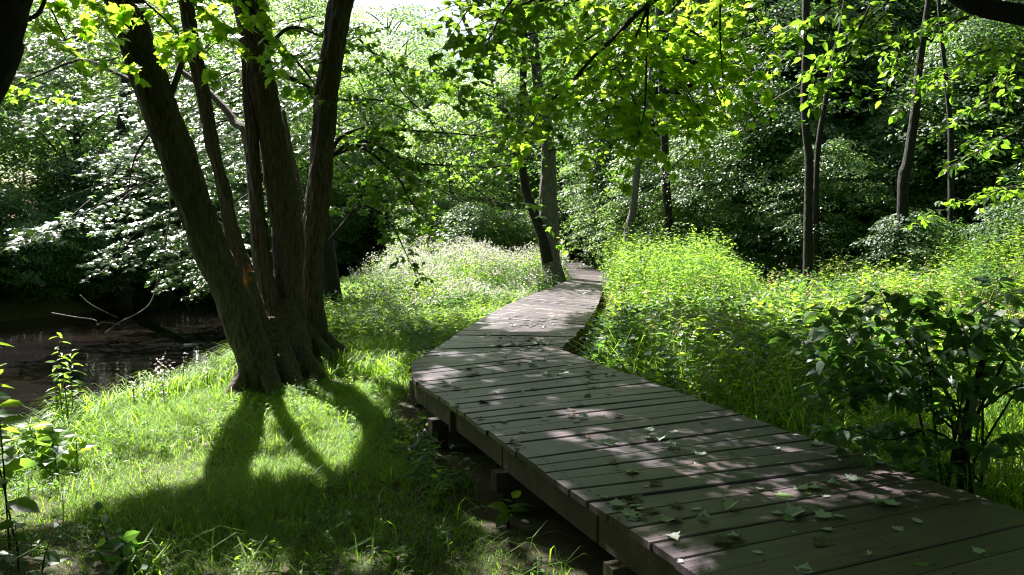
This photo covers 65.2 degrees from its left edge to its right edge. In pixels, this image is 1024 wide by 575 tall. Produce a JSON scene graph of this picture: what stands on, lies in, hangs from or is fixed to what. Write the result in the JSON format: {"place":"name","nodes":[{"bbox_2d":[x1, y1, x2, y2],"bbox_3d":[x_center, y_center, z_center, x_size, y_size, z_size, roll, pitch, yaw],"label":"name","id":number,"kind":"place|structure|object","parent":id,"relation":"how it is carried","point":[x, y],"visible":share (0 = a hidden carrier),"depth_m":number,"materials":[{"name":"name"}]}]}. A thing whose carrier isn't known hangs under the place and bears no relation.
{"place":"outdoors","nodes":[
{"label":"outdoors","id":0,"kind":"place"},
{"bbox_2d":[0,269,367,439],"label":"water","id":1,"kind":"structure","parent":0,"point":[141,342],"depth_m":16.44,"materials":[{"name":"brown liquid"}]},
{"bbox_2d":[52,177,170,332],"bbox_3d":[-8.668,-0.919,17.282,2.680,3.849,0.039,0,5,0],"label":"fallen branch","id":2,"kind":"object","parent":1,"relation":"in","point":[160,263],"visible":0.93,"depth_m":17.31,"materials":[{"name":"brown wood"}]},
{"bbox_2d":[0,0,543,217],"label":"sky","id":3,"kind":"structure","parent":0,"point":[431,3],"materials":[{"name":"white"}]},
{"bbox_2d":[0,218,1023,574],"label":"ground","id":4,"kind":"structure","parent":0,"point":[556,530],"depth_m":5.40,"materials":[{"name":"soil"}]},
{"bbox_2d":[0,342,40,549],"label":"leafy plant","id":5,"kind":"object","parent":4,"relation":"on","point":[24,504],"visible":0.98,"depth_m":4.85,"materials":[{"name":"green plant"}]},
{"bbox_2d":[0,184,71,298],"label":"shrub","id":6,"kind":"object","parent":4,"relation":"on","point":[7,201],"visible":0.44,"depth_m":22.02,"materials":[{"name":"green plant"}]},
{"bbox_2d":[0,220,91,307],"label":"shrub","id":7,"kind":"object","parent":4,"relation":"on","point":[17,279],"visible":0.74,"depth_m":21.42,"materials":[{"name":"green plant"}]},
{"bbox_2d":[0,413,95,475],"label":"leafy plant","id":8,"kind":"object","parent":4,"relation":"on","point":[49,443],"visible":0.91,"depth_m":6.48,"materials":[{"name":"green plant"}]},
{"bbox_2d":[0,1,95,216],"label":"broadleaf tree","id":9,"kind":"object","parent":4,"relation":"on","point":[19,172],"visible":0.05,"depth_m":30.14,"materials":[{"name":"green plant"}]},
{"bbox_2d":[0,20,114,226],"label":"broadleaf tree","id":10,"kind":"object","parent":4,"relation":"on","point":[13,144],"visible":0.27,"depth_m":24.61,"materials":[{"name":"green plant"}]},
{"bbox_2d":[43,332,91,420],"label":"tall weed","id":11,"kind":"object","parent":4,"relation":"on","point":[64,407],"visible":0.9,"depth_m":7.82,"materials":[{"name":"green plant"}]},
{"bbox_2d":[0,501,155,574],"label":"leafy plant","id":12,"kind":"object","parent":4,"relation":"on","point":[53,557],"visible":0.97,"depth_m":4.50,"materials":[{"name":"green plant"}]},
{"bbox_2d":[24,188,166,296],"bbox_3d":[-12.608,-1.382,24.317,4.429,3.296,4.659,0,5,-4],"label":"shrub","id":13,"kind":"object","parent":4,"relation":"on","point":[83,199],"visible":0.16,"depth_m":23.66,"materials":[{"name":"green plant"}]},
{"bbox_2d":[9,139,182,284],"bbox_3d":[-13.594,-2.411,26.373,6.837,4.865,7.521,2,5,20],"label":"shrub","id":14,"kind":"object","parent":4,"relation":"on","point":[64,174],"visible":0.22,"depth_m":24.62,"materials":[{"name":"green plant"}]},
{"bbox_2d":[0,0,196,241],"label":"broadleaf tree","id":15,"kind":"object","parent":4,"relation":"on","point":[76,129],"visible":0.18,"depth_m":25.18,"materials":[{"name":"green plant"}]},
{"bbox_2d":[45,227,159,303],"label":"shrub","id":16,"kind":"object","parent":4,"relation":"on","point":[107,283],"visible":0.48,"depth_m":22.98,"materials":[{"name":"green plant"}]},
{"bbox_2d":[5,3,232,181],"bbox_3d":[-17.543,-7.990,37.389,12.687,13.081,13.052,-3,5,-32],"label":"broadleaf tree","id":17,"kind":"object","parent":4,"relation":"on","point":[103,83],"visible":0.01,"depth_m":36.44,"materials":[{"name":"green plant"}]},
{"bbox_2d":[10,2,241,220],"bbox_3d":[-15.160,-6.524,32.444,9.687,11.401,9.806,-4,6,-39],"label":"broadleaf tree","id":18,"kind":"object","parent":4,"relation":"on","point":[95,117],"visible":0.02,"depth_m":31.20,"materials":[{"name":"green plant"}]},
{"bbox_2d":[3,513,265,574],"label":"grass tuft","id":19,"kind":"object","parent":4,"relation":"on","point":[137,555],"visible":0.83,"depth_m":4.58,"materials":[{"name":"green plant"}]},
{"bbox_2d":[106,226,208,305],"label":"shrub","id":20,"kind":"object","parent":4,"relation":"on","point":[151,288],"visible":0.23,"depth_m":24.72,"materials":[{"name":"green plant"}]},
{"bbox_2d":[0,0,316,111],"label":"leaning tree","id":21,"kind":"object","parent":4,"relation":"on","point":[15,18],"visible":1,"depth_m":6.54,"materials":[{"name":"green plant"}]},
{"bbox_2d":[129,352,211,404],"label":"bank weeds","id":22,"kind":"object","parent":4,"relation":"on","point":[154,383],"visible":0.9,"depth_m":8.80,"materials":[{"name":"green plant"}]},
{"bbox_2d":[105,172,271,287],"bbox_3d":[-10.654,-1.953,26.796,5.785,4.116,6.364,0,5,-5],"label":"shrub","id":23,"kind":"object","parent":4,"relation":"on","point":[216,205],"visible":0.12,"depth_m":25.39,"materials":[{"name":"green plant"}]},
{"bbox_2d":[3,0,380,310],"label":"maple tree","id":24,"kind":"object","parent":4,"relation":"on","point":[121,108],"visible":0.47,"depth_m":17.77,"materials":[{"name":"green plant"}]},
{"bbox_2d":[72,13,333,260],"bbox_3d":[-11.197,-5.000,29.148,9.057,9.336,8.340,1,5,8],"label":"broadleaf tree","id":25,"kind":"object","parent":4,"relation":"on","point":[215,53],"visible":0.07,"depth_m":27.61,"materials":[{"name":"green plant"}]},
{"bbox_2d":[89,0,369,211],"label":"broadleaf tree","id":26,"kind":"object","parent":4,"relation":"on","point":[234,18],"visible":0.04,"depth_m":36.03,"materials":[{"name":"green plant"}]},
{"bbox_2d":[144,19,364,227],"bbox_3d":[-10.298,-5.380,31.858,9.944,9.967,9.666,1,5,15],"label":"broadleaf tree","id":27,"kind":"object","parent":4,"relation":"on","point":[297,123],"visible":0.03,"depth_m":31.20,"materials":[{"name":"green plant"}]},
{"bbox_2d":[0,283,544,574],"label":"weeds","id":28,"kind":"object","parent":4,"relation":"on","point":[391,318],"visible":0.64,"depth_m":7.49,"materials":[{"name":"green plant"}]},
{"bbox_2d":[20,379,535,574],"bbox_3d":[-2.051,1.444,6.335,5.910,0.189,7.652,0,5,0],"label":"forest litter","id":29,"kind":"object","parent":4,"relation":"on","point":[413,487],"visible":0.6,"depth_m":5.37,"materials":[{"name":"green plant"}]},
{"bbox_2d":[5,0,568,399],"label":"maple tree","id":30,"kind":"object","parent":4,"relation":"on","point":[275,324],"visible":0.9,"depth_m":10.46,"materials":[{"name":"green plant"}]},
{"bbox_2d":[236,19,377,132],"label":"broadleaf tree","id":31,"kind":"object","parent":4,"relation":"on","point":[310,38],"visible":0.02,"depth_m":52.15,"materials":[{"name":"green plant"}]},
{"bbox_2d":[231,0,399,88],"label":"broadleaf tree","id":32,"kind":"object","parent":4,"relation":"on","point":[304,7],"visible":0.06,"depth_m":58.80,"materials":[{"name":"green plant"}]},
{"bbox_2d":[241,67,390,248],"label":"broadleaf tree","id":33,"kind":"object","parent":4,"relation":"on","point":[347,158],"visible":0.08,"depth_m":37.85,"materials":[{"name":"green plant"}]},
{"bbox_2d":[0,269,641,574],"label":"grass","id":34,"kind":"structure","parent":4,"relation":"on","point":[221,372],"depth_m":6.40,"materials":[{"name":"green plant"}]},
{"bbox_2d":[323,215,342,307],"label":"tree trunk","id":35,"kind":"object","parent":4,"relation":"on","point":[331,282],"visible":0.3,"depth_m":17.37,"materials":[{"name":"brown plant"}]},
{"bbox_2d":[302,177,375,264],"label":"shrub","id":36,"kind":"object","parent":4,"relation":"on","point":[340,256],"visible":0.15,"depth_m":37.04,"materials":[{"name":"green plant"}]},
{"bbox_2d":[333,203,387,272],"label":"shrub","id":37,"kind":"object","parent":4,"relation":"on","point":[344,268],"visible":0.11,"depth_m":41.02,"materials":[{"name":"green plant"}]},
{"bbox_2d":[298,48,448,275],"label":"broadleaf tree","id":38,"kind":"object","parent":4,"relation":"on","point":[372,239],"visible":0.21,"depth_m":39.02,"materials":[{"name":"green plant"}]},
{"bbox_2d":[331,102,451,267],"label":"broadleaf tree","id":39,"kind":"object","parent":4,"relation":"on","point":[367,113],"visible":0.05,"depth_m":42.06,"materials":[{"name":"green plant"}]},
{"bbox_2d":[382,545,416,567],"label":"leafy plant","id":40,"kind":"object","parent":4,"relation":"on","point":[393,552],"visible":0.97,"depth_m":4.61,"materials":[{"name":"green plant"}]},
{"bbox_2d":[347,1,466,137],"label":"broadleaf tree","id":41,"kind":"object","parent":4,"relation":"on","point":[396,18],"visible":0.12,"depth_m":71.81,"materials":[{"name":"green plant"}]},
{"bbox_2d":[343,32,481,100],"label":"broadleaf tree","id":42,"kind":"object","parent":4,"relation":"on","point":[421,39],"visible":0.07,"depth_m":63.24,"materials":[{"name":"green plant"}]},
{"bbox_2d":[298,54,527,245],"bbox_3d":[-5.346,-6.086,42.228,12.430,12.458,12.083,-2,5,-24],"label":"broadleaf tree","id":43,"kind":"object","parent":4,"relation":"on","point":[412,98],"visible":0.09,"depth_m":39.59,"materials":[{"name":"green plant"}]},
{"bbox_2d":[380,197,482,268],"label":"shrub","id":44,"kind":"object","parent":4,"relation":"on","point":[440,204],"visible":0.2,"depth_m":30.07,"materials":[{"name":"green plant"}]},
{"bbox_2d":[364,103,534,249],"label":"broadleaf tree","id":45,"kind":"object","parent":4,"relation":"on","point":[438,119],"visible":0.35,"depth_m":31.68,"materials":[{"name":"green plant"}]},
{"bbox_2d":[334,232,570,311],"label":"flowering weeds","id":46,"kind":"object","parent":4,"relation":"on","point":[493,268],"visible":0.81,"depth_m":18.83,"materials":[{"name":"green plant"}]},
{"bbox_2d":[413,191,512,252],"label":"shrub","id":47,"kind":"object","parent":4,"relation":"on","point":[483,200],"visible":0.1,"depth_m":34.33,"materials":[{"name":"green plant"}]},
{"bbox_2d":[418,201,522,270],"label":"shrub","id":48,"kind":"object","parent":4,"relation":"on","point":[466,212],"visible":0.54,"depth_m":28.72,"materials":[{"name":"green plant"}]},
{"bbox_2d":[404,86,538,210],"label":"broadleaf tree","id":49,"kind":"object","parent":4,"relation":"on","point":[452,100],"visible":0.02,"depth_m":39.54,"materials":[{"name":"green plant"}]},
{"bbox_2d":[427,71,580,249],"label":"broadleaf tree","id":50,"kind":"object","parent":4,"relation":"on","point":[505,86],"visible":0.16,"depth_m":35.77,"materials":[{"name":"green plant"}]},
{"bbox_2d":[488,491,532,527],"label":"leafy plant","id":51,"kind":"object","parent":4,"relation":"on","point":[503,517],"visible":1,"depth_m":5.18,"materials":[{"name":"green plant"}]},
{"bbox_2d":[468,208,560,271],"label":"shrub","id":52,"kind":"object","parent":4,"relation":"on","point":[525,229],"visible":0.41,"depth_m":29.72,"materials":[{"name":"green plant"}]},
{"bbox_2d":[453,6,582,254],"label":"broadleaf tree","id":53,"kind":"object","parent":4,"relation":"on","point":[515,70],"visible":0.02,"depth_m":38.26,"materials":[{"name":"green plant"}]},
{"bbox_2d":[409,0,639,286],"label":"maple tree","id":54,"kind":"object","parent":4,"relation":"on","point":[548,244],"visible":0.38,"depth_m":21.65,"materials":[{"name":"green plant"}]},
{"bbox_2d":[493,54,586,254],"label":"broadleaf tree","id":55,"kind":"object","parent":4,"relation":"on","point":[556,156],"visible":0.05,"depth_m":36.64,"materials":[{"name":"green plant"}]},
{"bbox_2d":[507,210,585,265],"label":"shrub","id":56,"kind":"object","parent":4,"relation":"on","point":[560,219],"visible":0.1,"depth_m":32.42,"materials":[{"name":"green plant"}]},
{"bbox_2d":[510,0,707,228],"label":"broadleaf tree","id":57,"kind":"object","parent":4,"relation":"on","point":[614,4],"visible":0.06,"depth_m":28.75,"materials":[{"name":"green plant"}]},
{"bbox_2d":[531,21,699,246],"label":"broadleaf tree","id":58,"kind":"object","parent":4,"relation":"on","point":[575,156],"depth_m":29.30,"materials":[{"name":"green plant"}]},
{"bbox_2d":[557,114,689,267],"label":"broadleaf tree","id":59,"kind":"object","parent":4,"relation":"on","point":[590,198],"visible":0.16,"depth_m":25.76,"materials":[{"name":"green plant"}]},
{"bbox_2d":[535,39,711,261],"bbox_3d":[4.647,-4.255,27.004,8.042,8.428,7.680,-2,5,-21],"label":"broadleaf tree","id":60,"kind":"object","parent":4,"relation":"on","point":[596,168],"visible":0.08,"depth_m":26.00,"materials":[{"name":"green plant"}]},
{"bbox_2d":[623,0,659,259],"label":"slim tree","id":61,"kind":"object","parent":4,"relation":"on","point":[630,219],"visible":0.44,"depth_m":19.82,"materials":[{"name":"grey plant"}]},
{"bbox_2d":[585,133,717,266],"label":"broadleaf tree","id":62,"kind":"object","parent":4,"relation":"on","point":[641,196],"visible":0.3,"depth_m":22.45,"materials":[{"name":"green plant"}]},
{"bbox_2d":[656,3,673,255],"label":"woodland tree","id":63,"kind":"object","parent":4,"relation":"on","point":[667,209],"visible":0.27,"depth_m":20.78,"materials":[{"name":"brown plant"}]},
{"bbox_2d":[589,222,776,319],"bbox_3d":[3.440,-0.280,15.872,3.818,2.095,6.741,0,5,0],"label":"jewelweed mound","id":64,"kind":"object","parent":4,"relation":"on","point":[664,265],"visible":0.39,"depth_m":14.69,"materials":[{"name":"green plant"}]},
{"bbox_2d":[616,299,766,387],"bbox_3d":[2.077,0.689,9.740,1.402,1.065,1.596,-4,6,-41],"label":"weed clump","id":65,"kind":"object","parent":4,"relation":"on","point":[702,328],"visible":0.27,"depth_m":9.53,"materials":[{"name":"green plant"}]},
{"bbox_2d":[639,197,765,277],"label":"shrub","id":66,"kind":"object","parent":4,"relation":"on","point":[692,213],"visible":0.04,"depth_m":21.85,"materials":[{"name":"green plant"}]},
{"bbox_2d":[635,125,784,269],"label":"broadleaf tree","id":67,"kind":"object","parent":4,"relation":"on","point":[689,194],"visible":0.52,"depth_m":20.21,"materials":[{"name":"green plant"}]},
{"bbox_2d":[409,257,1023,574],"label":"boardwalk","id":68,"kind":"structure","parent":4,"relation":"on","point":[568,473],"depth_m":4.89,"materials":[{"name":"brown wood"}]},
{"bbox_2d":[583,0,849,264],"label":"broadleaf tree","id":69,"kind":"object","parent":4,"relation":"on","point":[696,62],"visible":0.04,"depth_m":24.20,"materials":[{"name":"green plant"}]},
{"bbox_2d":[572,0,869,215],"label":"broadleaf tree","id":70,"kind":"object","parent":4,"relation":"on","point":[685,56],"visible":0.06,"depth_m":23.68,"materials":[{"name":"green plant"}]},
{"bbox_2d":[419,0,1023,196],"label":"maple tree","id":71,"kind":"object","parent":4,"relation":"on","point":[628,115],"visible":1,"depth_m":7.38,"materials":[{"name":"green plant"}]},
{"bbox_2d":[702,290,803,343],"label":"weed clump","id":72,"kind":"object","parent":4,"relation":"on","point":[747,307],"visible":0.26,"depth_m":10.56,"materials":[{"name":"green plant"}]},
{"bbox_2d":[677,78,867,284],"bbox_3d":[6.452,-2.449,20.420,4.903,5.700,4.843,2,5,21],"label":"broadleaf tree","id":73,"kind":"object","parent":4,"relation":"on","point":[789,101],"visible":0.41,"depth_m":19.51,"materials":[{"name":"green plant"}]},
{"bbox_2d":[647,0,905,283],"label":"broadleaf tree","id":74,"kind":"object","parent":4,"relation":"on","point":[795,10],"visible":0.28,"depth_m":20.20,"materials":[{"name":"green plant"}]},
{"bbox_2d":[577,259,1023,506],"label":"meadow herbs","id":75,"kind":"object","parent":4,"relation":"on","point":[793,318],"visible":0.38,"depth_m":9.10,"materials":[{"name":"green plant"}]},
{"bbox_2d":[712,195,888,288],"bbox_3d":[6.843,-0.854,19.359,4.339,2.807,3.944,-2,5,-25],"label":"shrub","id":76,"kind":"object","parent":4,"relation":"on","point":[774,234],"visible":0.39,"depth_m":18.81,"materials":[{"name":"green plant"}]},
{"bbox_2d":[756,275,847,313],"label":"weed clump","id":77,"kind":"object","parent":4,"relation":"on","point":[797,291],"visible":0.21,"depth_m":12.57,"materials":[{"name":"green plant"}]},
{"bbox_2d":[801,0,813,290],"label":"woodland tree","id":78,"kind":"object","parent":4,"relation":"on","point":[808,211],"visible":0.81,"depth_m":16.59,"materials":[{"name":"brown plant"}]},
{"bbox_2d":[730,324,888,420],"bbox_3d":[3.156,0.902,8.375,1.543,0.897,1.712,0,5,0],"label":"weed clump","id":79,"kind":"object","parent":4,"relation":"on","point":[765,348],"visible":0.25,"depth_m":8.39,"materials":[{"name":"green plant"}]},
{"bbox_2d":[692,7,938,232],"bbox_3d":[8.839,-3.793,22.705,7.707,7.724,7.491,1,5,17],"label":"broadleaf tree","id":80,"kind":"object","parent":4,"relation":"on","point":[830,100],"visible":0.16,"depth_m":20.98,"materials":[{"name":"green plant"}]},
{"bbox_2d":[813,0,846,289],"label":"woodland tree","id":81,"kind":"object","parent":4,"relation":"on","point":[819,137],"visible":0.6,"depth_m":17.01,"materials":[{"name":"brown plant"}]},
{"bbox_2d":[764,189,895,278],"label":"shrub","id":82,"kind":"object","parent":4,"relation":"on","point":[868,219],"visible":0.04,"depth_m":19.67,"materials":[{"name":"green plant"}]},
{"bbox_2d":[708,378,952,433],"bbox_3d":[3.148,1.137,7.637,2.748,0.479,2.268,-1,5,-17],"label":"grass tuft","id":83,"kind":"object","parent":4,"relation":"on","point":[853,410],"visible":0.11,"depth_m":7.58,"materials":[{"name":"green plant"}]},
{"bbox_2d":[745,137,924,286],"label":"broadleaf tree","id":84,"kind":"object","parent":4,"relation":"on","point":[831,185],"visible":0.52,"depth_m":17.85,"materials":[{"name":"green plant"}]},
{"bbox_2d":[704,0,965,229],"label":"broadleaf tree","id":85,"kind":"object","parent":4,"relation":"on","point":[862,4],"visible":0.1,"depth_m":21.35,"materials":[{"name":"green plant"}]},
{"bbox_2d":[782,40,976,225],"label":"broadleaf tree","id":86,"kind":"object","parent":4,"relation":"on","point":[900,54],"visible":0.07,"depth_m":21.60,"materials":[{"name":"green plant"}]},
{"bbox_2d":[748,0,1023,229],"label":"linden tree","id":87,"kind":"object","parent":4,"relation":"on","point":[860,33],"visible":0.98,"depth_m":9.27,"materials":[{"name":"green plant"}]},
{"bbox_2d":[767,276,1023,511],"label":"shrub","id":88,"kind":"object","parent":4,"relation":"on","point":[883,381],"visible":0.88,"depth_m":5.24,"materials":[{"name":"green plant"}]},
{"bbox_2d":[838,253,959,313],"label":"weed clump","id":89,"kind":"object","parent":4,"relation":"on","point":[894,278],"visible":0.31,"depth_m":13.22,"materials":[{"name":"green plant"}]},
{"bbox_2d":[794,202,1023,319],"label":"weed thicket","id":90,"kind":"object","parent":4,"relation":"on","point":[1002,252],"visible":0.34,"depth_m":14.32,"materials":[{"name":"green plant"}]},
{"bbox_2d":[896,0,930,271],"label":"woodland tree","id":91,"kind":"object","parent":4,"relation":"on","point":[903,181],"visible":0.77,"depth_m":15.96,"materials":[{"name":"brown plant"}]},
{"bbox_2d":[838,210,998,286],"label":"shrub","id":92,"kind":"object","parent":4,"relation":"on","point":[885,232],"visible":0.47,"depth_m":15.89,"materials":[{"name":"green plant"}]},
{"bbox_2d":[824,82,1022,268],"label":"broadleaf tree","id":93,"kind":"object","parent":4,"relation":"on","point":[881,124],"visible":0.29,"depth_m":18.40,"materials":[{"name":"green plant"}]},
{"bbox_2d":[847,271,1001,346],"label":"weed clump","id":94,"kind":"object","parent":4,"relation":"on","point":[930,289],"visible":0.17,"depth_m":11.47,"materials":[{"name":"green plant"}]},
{"bbox_2d":[827,0,1023,199],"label":"broadleaf tree","id":95,"kind":"object","parent":4,"relation":"on","point":[943,2],"visible":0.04,"depth_m":20.70,"materials":[{"name":"green plant"}]},
{"bbox_2d":[850,183,1009,264],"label":"shrub","id":96,"kind":"object","parent":4,"relation":"on","point":[920,206],"visible":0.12,"depth_m":17.85,"materials":[{"name":"green plant"}]},
{"bbox_2d":[846,36,1023,202],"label":"broadleaf tree","id":97,"kind":"object","parent":4,"relation":"on","point":[966,88],"visible":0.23,"depth_m":18.71,"materials":[{"name":"green plant"}]},
{"bbox_2d":[849,16,1023,262],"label":"broadleaf tree","id":98,"kind":"object","parent":4,"relation":"on","point":[980,26],"visible":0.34,"depth_m":18.14,"materials":[{"name":"green plant"}]},
{"bbox_2d":[937,0,954,260],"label":"woodland tree","id":99,"kind":"object","parent":4,"relation":"on","point":[951,210],"visible":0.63,"depth_m":16.36,"materials":[{"name":"brown plant"}]},
{"bbox_2d":[926,0,1023,177],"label":"broadleaf tree","id":100,"kind":"object","parent":4,"relation":"on","point":[991,69],"visible":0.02,"depth_m":19.40,"materials":[{"name":"green plant"}]},
{"bbox_2d":[933,0,1023,181],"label":"broadleaf tree","id":101,"kind":"object","parent":4,"relation":"on","point":[1004,157],"visible":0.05,"depth_m":19.07,"materials":[{"name":"green plant"}]},
{"bbox_2d":[948,197,1023,291],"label":"shrub","id":102,"kind":"object","parent":4,"relation":"on","point":[1008,214],"visible":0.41,"depth_m":15.32,"materials":[{"name":"green plant"}]},
{"bbox_2d":[957,172,1023,251],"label":"shrub","id":103,"kind":"object","parent":4,"relation":"on","point":[986,183],"visible":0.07,"depth_m":17.33,"materials":[{"name":"green plant"}]},
{"bbox_2d":[971,95,1023,233],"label":"broadleaf tree","id":104,"kind":"object","parent":4,"relation":"on","point":[1019,105],"visible":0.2,"depth_m":17.77,"materials":[{"name":"green plant"}]},
{"bbox_2d":[550,263,1023,511],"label":"meadow grass","id":105,"kind":"structure","parent":0,"point":[1006,424],"depth_m":6.95,"materials":[{"name":"green plant"}]},
{"bbox_2d":[592,248,1023,425],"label":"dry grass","id":106,"kind":"structure","parent":0,"point":[774,308],"depth_m":10.59,"materials":[{"name":"green plant"}]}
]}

